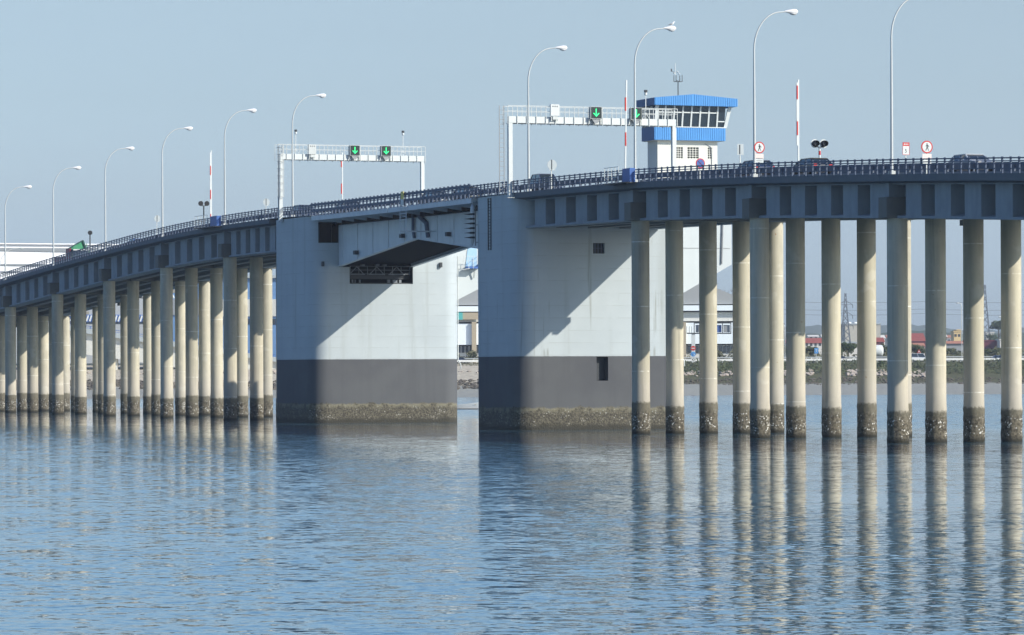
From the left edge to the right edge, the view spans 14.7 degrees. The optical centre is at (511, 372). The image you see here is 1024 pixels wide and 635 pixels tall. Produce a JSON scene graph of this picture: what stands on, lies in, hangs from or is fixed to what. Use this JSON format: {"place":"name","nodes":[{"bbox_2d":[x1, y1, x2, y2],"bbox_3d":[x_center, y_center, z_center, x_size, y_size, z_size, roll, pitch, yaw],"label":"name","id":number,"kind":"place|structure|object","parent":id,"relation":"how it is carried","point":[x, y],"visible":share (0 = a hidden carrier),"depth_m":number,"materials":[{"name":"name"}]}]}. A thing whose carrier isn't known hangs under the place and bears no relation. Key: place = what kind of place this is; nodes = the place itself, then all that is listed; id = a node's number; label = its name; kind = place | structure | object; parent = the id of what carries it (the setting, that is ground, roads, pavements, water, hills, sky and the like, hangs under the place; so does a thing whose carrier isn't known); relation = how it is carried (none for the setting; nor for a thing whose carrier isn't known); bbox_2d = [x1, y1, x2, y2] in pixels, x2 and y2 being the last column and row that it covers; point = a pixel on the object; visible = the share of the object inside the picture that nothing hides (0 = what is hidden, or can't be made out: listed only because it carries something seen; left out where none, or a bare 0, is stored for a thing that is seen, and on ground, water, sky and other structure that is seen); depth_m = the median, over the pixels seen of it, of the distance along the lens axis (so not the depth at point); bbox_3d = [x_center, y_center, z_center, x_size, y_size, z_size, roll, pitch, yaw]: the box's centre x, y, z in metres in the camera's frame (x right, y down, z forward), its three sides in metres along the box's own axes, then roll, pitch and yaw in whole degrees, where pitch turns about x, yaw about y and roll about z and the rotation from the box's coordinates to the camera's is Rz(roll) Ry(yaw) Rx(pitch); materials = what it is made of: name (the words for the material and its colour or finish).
{"place":"outdoors","nodes":[
{"label":"outdoors","id":0,"kind":"place"},
{"bbox_2d":[0,394,1023,634],"bbox_3d":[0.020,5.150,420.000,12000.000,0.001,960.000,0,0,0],"label":"water","id":1,"kind":"structure","parent":0,"point":[147,524],"depth_m":131.55,"materials":[{"name":"blue liquid"}]},
{"bbox_2d":[0,311,70,410],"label":"bridge bent","id":2,"kind":"object","parent":1,"relation":"in","point":[43,360],"visible":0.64,"depth_m":562.19,"materials":[{"name":"concrete"}]},
{"bbox_2d":[0,285,91,315],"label":"bridge span","id":3,"kind":"object","parent":2,"relation":"on","point":[66,311],"visible":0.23,"depth_m":550.76,"materials":[{"name":"concrete"}]},
{"bbox_2d":[1,286,97,412],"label":"bridge bent","id":4,"kind":"object","parent":1,"relation":"in","point":[10,361],"visible":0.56,"depth_m":542.67,"materials":[{"name":"concrete"}]},
{"bbox_2d":[0,267,142,306],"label":"bridge span","id":5,"kind":"object","parent":4,"relation":"on","point":[30,288],"visible":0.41,"depth_m":532.08,"materials":[{"name":"concrete"}]},
{"bbox_2d":[1,259,46,279],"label":"railing","id":6,"kind":"object","parent":5,"relation":"on","point":[24,269],"visible":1,"depth_m":529.16,"materials":[{"name":"metal"}]},
{"bbox_2d":[47,272,150,413],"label":"bridge bent","id":7,"kind":"object","parent":1,"relation":"in","point":[58,360],"visible":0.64,"depth_m":518.34,"materials":[{"name":"concrete"}]},
{"bbox_2d":[47,253,174,293],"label":"bridge span","id":8,"kind":"object","parent":7,"relation":"on","point":[80,275],"visible":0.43,"depth_m":507.18,"materials":[{"name":"metal"}]},
{"bbox_2d":[53,166,80,264],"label":"street lamp","id":9,"kind":"object","parent":8,"relation":"on","point":[77,167],"visible":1,"depth_m":516.51,"materials":[{"name":"metal"}]},
{"bbox_2d":[55,240,89,261],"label":"lorry","id":10,"kind":"object","parent":8,"relation":"on","point":[78,245],"visible":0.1,"depth_m":526.21,"materials":[{"name":"green metal"}]},
{"bbox_2d":[47,244,98,266],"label":"railing","id":11,"kind":"object","parent":8,"relation":"on","point":[90,248],"visible":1,"depth_m":504.44,"materials":[{"name":"metal"}]},
{"bbox_2d":[99,258,210,415],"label":"bridge bent","id":12,"kind":"object","parent":1,"relation":"in","point":[133,376],"visible":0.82,"depth_m":494.56,"materials":[{"name":"concrete"}]},
{"bbox_2d":[98,238,249,280],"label":"bridge span","id":13,"kind":"object","parent":12,"relation":"on","point":[134,262],"visible":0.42,"depth_m":483.00,"materials":[{"name":"concrete"}]},
{"bbox_2d":[105,146,133,250],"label":"street lamp","id":14,"kind":"object","parent":13,"relation":"on","point":[131,148],"visible":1,"depth_m":491.80,"materials":[{"name":"metal"}]},
{"bbox_2d":[99,229,155,251],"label":"railing","id":15,"kind":"object","parent":13,"relation":"on","point":[121,241],"visible":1,"depth_m":480.24,"materials":[{"name":"metal"}]},
{"bbox_2d":[155,243,275,417],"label":"bridge bent","id":16,"kind":"object","parent":1,"relation":"in","point":[191,338],"visible":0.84,"depth_m":470.01,"materials":[{"name":"concrete"}]},
{"bbox_2d":[218,231,276,419],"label":"bridge bent","id":17,"kind":"object","parent":1,"relation":"in","point":[230,406],"visible":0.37,"depth_m":443.89,"materials":[{"name":"concrete"}]},
{"bbox_2d":[155,227,275,267],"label":"bridge span","id":18,"kind":"object","parent":17,"relation":"on","point":[197,248],"visible":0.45,"depth_m":458.28,"materials":[{"name":"metal"}]},
{"bbox_2d":[160,126,192,236],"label":"street lamp","id":19,"kind":"object","parent":18,"relation":"on","point":[189,128],"visible":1,"depth_m":467.28,"materials":[{"name":"metal"}]},
{"bbox_2d":[155,218,209,236],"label":"railing","id":20,"kind":"object","parent":18,"relation":"on","point":[186,226],"visible":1,"depth_m":456.74,"materials":[{"name":"metal"}]},
{"bbox_2d":[194,215,220,228],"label":"barrier platform","id":21,"kind":"structure","parent":18,"relation":"attached to","point":[215,221],"depth_m":443.15,"materials":[{"name":"blue paint"}]},
{"bbox_2d":[210,150,211,215],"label":"barrier boom","id":22,"kind":"object","parent":21,"relation":"on","point":[211,183],"visible":0.61,"depth_m":495.55,"materials":[{"name":"white paint"}]},
{"bbox_2d":[218,219,277,256],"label":"bridge span","id":23,"kind":"object","parent":17,"relation":"on","point":[256,238],"visible":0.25,"depth_m":434.37,"materials":[{"name":"metal"}]},
{"bbox_2d":[224,108,256,224],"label":"street lamp","id":24,"kind":"object","parent":23,"relation":"on","point":[253,110],"visible":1,"depth_m":443.13,"materials":[{"name":"metal"}]},
{"bbox_2d":[221,209,269,224],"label":"railing","id":25,"kind":"object","parent":23,"relation":"on","point":[241,216],"visible":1,"depth_m":434.11,"materials":[{"name":"metal"}]},
{"bbox_2d":[271,215,456,422],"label":"bridge pier","id":26,"kind":"structure","parent":1,"relation":"in","point":[347,352],"depth_m":415.08,"materials":[{"name":"paint"}]},
{"bbox_2d":[269,205,310,218],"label":"railing","id":27,"kind":"object","parent":26,"relation":"on","point":[293,210],"visible":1,"depth_m":417.55,"materials":[{"name":"metal"}]},
{"bbox_2d":[291,93,325,216],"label":"street lamp","id":28,"kind":"object","parent":26,"relation":"on","point":[322,95],"visible":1,"depth_m":419.55,"materials":[{"name":"metal"}]},
{"bbox_2d":[275,144,425,221],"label":"sign gantry","id":29,"kind":"object","parent":26,"relation":"on","point":[340,158],"visible":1,"depth_m":423.34,"materials":[{"name":"metal"}]},
{"bbox_2d":[348,145,359,159],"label":"lane signal","id":30,"kind":"object","parent":29,"relation":"attached to","point":[354,151],"visible":1,"depth_m":423.46,"materials":[{"name":"metal"}]},
{"bbox_2d":[380,146,390,160],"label":"lane signal","id":31,"kind":"object","parent":29,"relation":"attached to","point":[385,152],"visible":1,"depth_m":424.68,"materials":[{"name":"metal"}]},
{"bbox_2d":[350,264,411,283],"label":"lifting machinery","id":32,"kind":"object","parent":26,"relation":"on","point":[379,276],"visible":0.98,"depth_m":415.26,"materials":[{"name":"metal"}]},
{"bbox_2d":[311,208,469,266],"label":"bascule leaf","id":33,"kind":"object","parent":26,"relation":"attached to","point":[370,237],"visible":0.73,"depth_m":403.96,"materials":[{"name":"metal"}]},
{"bbox_2d":[310,194,386,215],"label":"railing","id":34,"kind":"object","parent":33,"relation":"on","point":[348,201],"visible":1,"depth_m":399.96,"materials":[{"name":"metal"}]},
{"bbox_2d":[457,256,460,368],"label":"downpipe","id":35,"kind":"object","parent":26,"relation":"attached to","point":[457,317],"visible":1,"depth_m":419.19,"materials":[{"name":"metal"}]},
{"bbox_2d":[457,248,477,298],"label":"pier wing","id":36,"kind":"structure","parent":26,"relation":"attached to","point":[467,283],"depth_m":423.73,"materials":[{"name":"concrete"}]},
{"bbox_2d":[465,248,476,265],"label":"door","id":37,"kind":"structure","parent":36,"relation":"in","point":[471,259],"depth_m":423.81,"materials":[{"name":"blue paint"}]},
{"bbox_2d":[471,192,665,429],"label":"bridge pier","id":38,"kind":"structure","parent":1,"relation":"in","point":[554,328],"depth_m":358.22,"materials":[{"name":"paint"}]},
{"bbox_2d":[286,184,532,215],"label":"crash barrier","id":39,"kind":"object","parent":38,"relation":"on","point":[519,187],"visible":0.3,"depth_m":380.03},
{"bbox_2d":[388,198,477,248],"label":"bascule leaf","id":40,"kind":"object","parent":38,"relation":"attached to","point":[446,221],"visible":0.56,"depth_m":380.30,"materials":[{"name":"metal"}]},
{"bbox_2d":[386,184,470,207],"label":"railing","id":41,"kind":"object","parent":40,"relation":"on","point":[460,193],"visible":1,"depth_m":376.48,"materials":[{"name":"metal"}]},
{"bbox_2d":[465,204,477,245],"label":"channel marker","id":42,"kind":"object","parent":38,"relation":"attached to","point":[472,223],"visible":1,"depth_m":365.48,"materials":[{"name":"metal"}]},
{"bbox_2d":[471,180,519,197],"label":"railing","id":43,"kind":"object","parent":38,"relation":"on","point":[488,188],"visible":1,"depth_m":361.33,"materials":[{"name":"metal"}]},
{"bbox_2d":[499,105,677,197],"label":"sign gantry","id":44,"kind":"object","parent":38,"relation":"on","point":[578,121],"visible":0.95,"depth_m":358.25,"materials":[{"name":"metal"}]},
{"bbox_2d":[550,104,558,120],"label":"equipment box","id":45,"kind":"object","parent":44,"relation":"attached to","point":[554,111],"visible":1,"depth_m":357.31,"materials":[{"name":"white paint"}]},
{"bbox_2d":[589,107,601,123],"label":"lane signal","id":46,"kind":"object","parent":44,"relation":"attached to","point":[595,114],"visible":1,"depth_m":358.67,"materials":[{"name":"metal"}]},
{"bbox_2d":[629,107,641,124],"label":"lane signal","id":47,"kind":"object","parent":44,"relation":"attached to","point":[638,114],"visible":0.9,"depth_m":360.06,"materials":[{"name":"metal"}]},
{"bbox_2d":[597,357,604,379],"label":"door","id":48,"kind":"structure","parent":38,"relation":"in","point":[600,360],"depth_m":359.33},
{"bbox_2d":[683,225,731,292],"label":"pier wing","id":49,"kind":"structure","parent":38,"relation":"attached to","point":[691,255],"depth_m":367.88,"materials":[{"name":"concrete"}]},
{"bbox_2d":[636,94,737,178],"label":"control tower","id":50,"kind":"structure","parent":49,"relation":"on","point":[703,121],"depth_m":371.64,"materials":[{"name":"white paint"}]},
{"bbox_2d":[683,106,690,126],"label":"window","id":51,"kind":"structure","parent":50,"relation":"in","point":[686,119],"depth_m":371.28,"materials":[{"name":"grey glass"}]},
{"bbox_2d":[687,147,698,158],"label":"lattice window","id":52,"kind":"structure","parent":50,"relation":"in","point":[692,152],"depth_m":372.28,"materials":[{"name":"white paint"}]},
{"bbox_2d":[692,106,699,126],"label":"window","id":53,"kind":"structure","parent":50,"relation":"in","point":[695,114],"depth_m":371.55,"materials":[{"name":"grey glass"}]},
{"bbox_2d":[700,106,707,126],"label":"window","id":54,"kind":"structure","parent":50,"relation":"in","point":[704,110],"depth_m":371.91,"materials":[{"name":"grey glass"}]},
{"bbox_2d":[709,106,716,126],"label":"window","id":55,"kind":"structure","parent":50,"relation":"in","point":[713,109],"depth_m":372.19,"materials":[{"name":"grey glass"}]},
{"bbox_2d":[718,107,724,126],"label":"window","id":56,"kind":"structure","parent":50,"relation":"in","point":[721,115],"depth_m":372.55,"materials":[{"name":"grey glass"}]},
{"bbox_2d":[624,190,784,433],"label":"bridge bent","id":57,"kind":"object","parent":1,"relation":"in","point":[634,209],"visible":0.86,"depth_m":333.18,"materials":[{"name":"concrete"}]},
{"bbox_2d":[515,184,731,228],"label":"bridge span","id":58,"kind":"object","parent":57,"relation":"on","point":[596,206],"visible":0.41,"depth_m":344.29,"materials":[{"name":"concrete"}]},
{"bbox_2d":[530,174,561,190],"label":"car","id":59,"kind":"object","parent":58,"relation":"on","point":[539,175],"visible":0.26,"depth_m":357.51,"materials":[{"name":"blue paint"}]},
{"bbox_2d":[526,45,566,190],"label":"street lamp","id":60,"kind":"object","parent":58,"relation":"on","point":[563,48],"visible":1,"depth_m":354.07,"materials":[{"name":"metal"}]},
{"bbox_2d":[520,170,621,191],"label":"railing","id":61,"kind":"object","parent":58,"relation":"on","point":[564,180],"visible":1,"depth_m":343.17,"materials":[{"name":"metal"}]},
{"bbox_2d":[604,166,635,184],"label":"barrier platform","id":62,"kind":"structure","parent":58,"relation":"attached to","point":[628,175],"depth_m":329.61,"materials":[{"name":"blue paint"}]},
{"bbox_2d":[624,80,626,168],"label":"barrier boom","id":63,"kind":"object","parent":58,"relation":"on","point":[625,122],"visible":0.66,"depth_m":340.21,"materials":[{"name":"white paint"}]},
{"bbox_2d":[535,162,1023,189],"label":"crash barrier","id":64,"kind":"object","parent":58,"relation":"attached to","point":[851,167],"visible":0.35,"depth_m":301.31,"materials":[{"name":"metal"}]},
{"bbox_2d":[625,176,855,221],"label":"bridge span","id":65,"kind":"object","parent":57,"relation":"on","point":[711,199],"visible":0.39,"depth_m":320.29,"materials":[{"name":"concrete"}]},
{"bbox_2d":[634,26,675,181],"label":"street lamp","id":66,"kind":"object","parent":65,"relation":"on","point":[671,28],"visible":1,"depth_m":330.73,"materials":[{"name":"metal"}]},
{"bbox_2d":[635,163,743,181],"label":"railing","id":67,"kind":"object","parent":65,"relation":"on","point":[691,171],"visible":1,"depth_m":318.25,"materials":[{"name":"metal"}]},
{"bbox_2d":[735,160,774,175],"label":"car","id":68,"kind":"object","parent":65,"relation":"on","point":[751,161],"visible":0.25,"depth_m":314.15,"materials":[{"name":"blue paint"}]},
{"bbox_2d":[796,80,798,160],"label":"barrier boom","id":69,"kind":"object","parent":65,"relation":"on","point":[797,113],"visible":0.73,"depth_m":332.15,"materials":[{"name":"white paint"}]},
{"bbox_2d":[605,169,1023,183],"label":"median barrier","id":70,"kind":"object","parent":65,"relation":"on","point":[864,171],"visible":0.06,"depth_m":306.31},
{"bbox_2d":[811,139,827,157],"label":"warning lamp","id":71,"kind":"object","parent":65,"relation":"on","point":[815,143],"visible":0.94,"depth_m":328.95,"materials":[{"name":"metal"}]},
{"bbox_2d":[742,185,911,437],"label":"bridge bent","id":72,"kind":"object","parent":1,"relation":"in","point":[753,206],"visible":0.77,"depth_m":310.03,"materials":[{"name":"concrete"}]},
{"bbox_2d":[878,183,1022,442],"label":"bridge bent","id":73,"kind":"object","parent":1,"relation":"in","point":[891,205],"visible":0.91,"depth_m":287.19,"materials":[{"name":"concrete"}]},
{"bbox_2d":[743,173,962,225],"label":"bridge span","id":74,"kind":"object","parent":73,"relation":"on","point":[845,196],"visible":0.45,"depth_m":297.26,"materials":[{"name":"concrete"}]},
{"bbox_2d":[754,142,764,162],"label":"road sign","id":75,"kind":"object","parent":74,"relation":"on","point":[759,147],"visible":1,"depth_m":306.57,"materials":[{"name":"metal"}]},
{"bbox_2d":[753,9,797,176],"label":"street lamp","id":76,"kind":"object","parent":74,"relation":"on","point":[793,11],"visible":1,"depth_m":308.00,"materials":[{"name":"metal"}]},
{"bbox_2d":[790,158,831,174],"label":"car","id":77,"kind":"object","parent":74,"relation":"on","point":[814,159],"visible":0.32,"depth_m":303.93,"materials":[{"name":"black paint"}]},
{"bbox_2d":[743,159,879,176],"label":"railing","id":78,"kind":"object","parent":74,"relation":"on","point":[833,166],"visible":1,"depth_m":296.73,"materials":[{"name":"metal"}]},
{"bbox_2d":[0,0,1023,330],"label":"sky","id":79,"kind":"structure","parent":0,"point":[82,82],"materials":[{"name":"blue"}]},
{"bbox_2d":[16,361,1023,398],"bbox_3d":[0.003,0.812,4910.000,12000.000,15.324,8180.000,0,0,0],"label":"ground","id":80,"kind":"structure","parent":0,"point":[991,387],"depth_m":934.54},
{"bbox_2d":[0,243,142,363],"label":"shipyard hall","id":81,"kind":"structure","parent":80,"relation":"on","point":[29,253],"depth_m":1301.42,"materials":[{"name":"blue paint"}]},
{"bbox_2d":[70,323,275,369],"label":"road ramp","id":82,"kind":"structure","parent":80,"relation":"on","point":[89,341],"depth_m":960.00,"materials":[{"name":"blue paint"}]},
{"bbox_2d":[173,275,275,356],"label":"factory block","id":83,"kind":"structure","parent":80,"relation":"on","point":[274,310],"depth_m":1220.00,"materials":[{"name":"white concrete"}]},
{"bbox_2d":[16,379,477,389],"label":"rocks","id":84,"kind":"object","parent":80,"relation":"on","point":[460,382],"visible":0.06,"depth_m":892.85,"materials":[{"name":"stone"}]},
{"bbox_2d":[86,369,925,376],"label":"rubble","id":85,"kind":"object","parent":80,"relation":"on","point":[882,373],"visible":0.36,"depth_m":973.25,"materials":[{"name":"stone"}]},
{"bbox_2d":[16,330,1023,364],"bbox_3d":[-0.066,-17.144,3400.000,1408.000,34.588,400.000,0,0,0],"label":"woods","id":86,"kind":"object","parent":80,"relation":"on","point":[923,332],"visible":0.01,"depth_m":3256.95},
{"bbox_2d":[457,284,732,363],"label":"warehouse","id":87,"kind":"structure","parent":80,"relation":"on","point":[468,322],"depth_m":1100.50,"materials":[{"name":"white paint"}]},
{"bbox_2d":[687,322,730,361],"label":"windows","id":88,"kind":"structure","parent":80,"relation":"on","point":[726,328],"depth_m":1022.00,"materials":[{"name":"grey paint"}]},
{"bbox_2d":[457,356,1023,363],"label":"guard rail","id":89,"kind":"object","parent":80,"relation":"on","point":[853,359],"visible":0.26,"depth_m":999.90,"materials":[{"name":"paint"}]},
{"bbox_2d":[459,346,1023,363],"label":"hedge","id":90,"kind":"object","parent":80,"relation":"on","point":[819,355],"visible":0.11,"depth_m":1035.84,"materials":[{"name":"green plant"}]},
{"bbox_2d":[805,338,821,361],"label":"house","id":91,"kind":"structure","parent":80,"relation":"on","point":[814,342],"depth_m":2000.00,"materials":[{"name":"white paint"}]},
{"bbox_2d":[841,293,852,343],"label":"pylon","id":92,"kind":"object","parent":80,"relation":"on","point":[845,305],"visible":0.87,"depth_m":1549.44,"materials":[{"name":"metal"}]},
{"bbox_2d":[841,341,856,355],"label":"tree","id":93,"kind":"object","parent":80,"relation":"on","point":[850,347],"visible":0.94,"depth_m":1059.08,"materials":[{"name":"green plant"}]},
{"bbox_2d":[684,357,1023,374],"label":"scrub","id":94,"kind":"object","parent":80,"relation":"on","point":[957,365],"visible":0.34,"depth_m":984.30,"materials":[{"name":"green plant"}]},
{"bbox_2d":[684,376,1023,384],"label":"rocks","id":95,"kind":"object","parent":80,"relation":"on","point":[816,383],"visible":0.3,"depth_m":959.96,"materials":[{"name":"stone"}]},
{"bbox_2d":[841,323,880,341],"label":"house","id":96,"kind":"structure","parent":80,"relation":"on","point":[853,332],"depth_m":1750.00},
{"bbox_2d":[911,333,924,343],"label":"house","id":97,"kind":"structure","parent":80,"relation":"on","point":[917,337],"depth_m":1804.71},
{"bbox_2d":[785,324,1023,334],"bbox_3d":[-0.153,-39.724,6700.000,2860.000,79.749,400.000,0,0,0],"label":"hills","id":98,"kind":"structure","parent":0,"point":[815,329],"depth_m":6556.02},
{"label":"bridge bent","id":99,"kind":"object","parent":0,"visible":0},
{"bbox_2d":[879,171,1023,219],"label":"bridge span","id":100,"kind":"object","parent":99,"relation":"on","point":[998,195],"visible":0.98,"depth_m":275.58,"materials":[{"name":"concrete"}]},
{"bbox_2d":[888,0,907,173],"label":"street lamp","id":101,"kind":"object","parent":100,"relation":"on","point":[891,110],"visible":1,"depth_m":285.45,"materials":[{"name":"metal"}]},
{"bbox_2d":[921,141,932,173],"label":"road sign","id":102,"kind":"object","parent":100,"relation":"on","point":[926,147],"visible":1,"depth_m":279.68,"materials":[{"name":"metal"}]},
{"bbox_2d":[880,156,1023,173],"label":"railing","id":103,"kind":"object","parent":100,"relation":"on","point":[913,164],"visible":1,"depth_m":275.24,"materials":[{"name":"metal"}]},
{"bbox_2d":[948,154,992,171],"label":"car","id":104,"kind":"object","parent":100,"relation":"on","point":[967,156],"visible":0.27,"depth_m":280.21,"materials":[{"name":"grey paint"}]},
{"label":"bridge span","id":105,"kind":"object","parent":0,"visible":0},
{"bbox_2d":[0,212,283,280],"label":"crash barrier","id":106,"kind":"object","parent":105,"relation":"on","point":[156,237],"visible":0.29,"depth_m":472.55,"materials":[{"name":"metal"}]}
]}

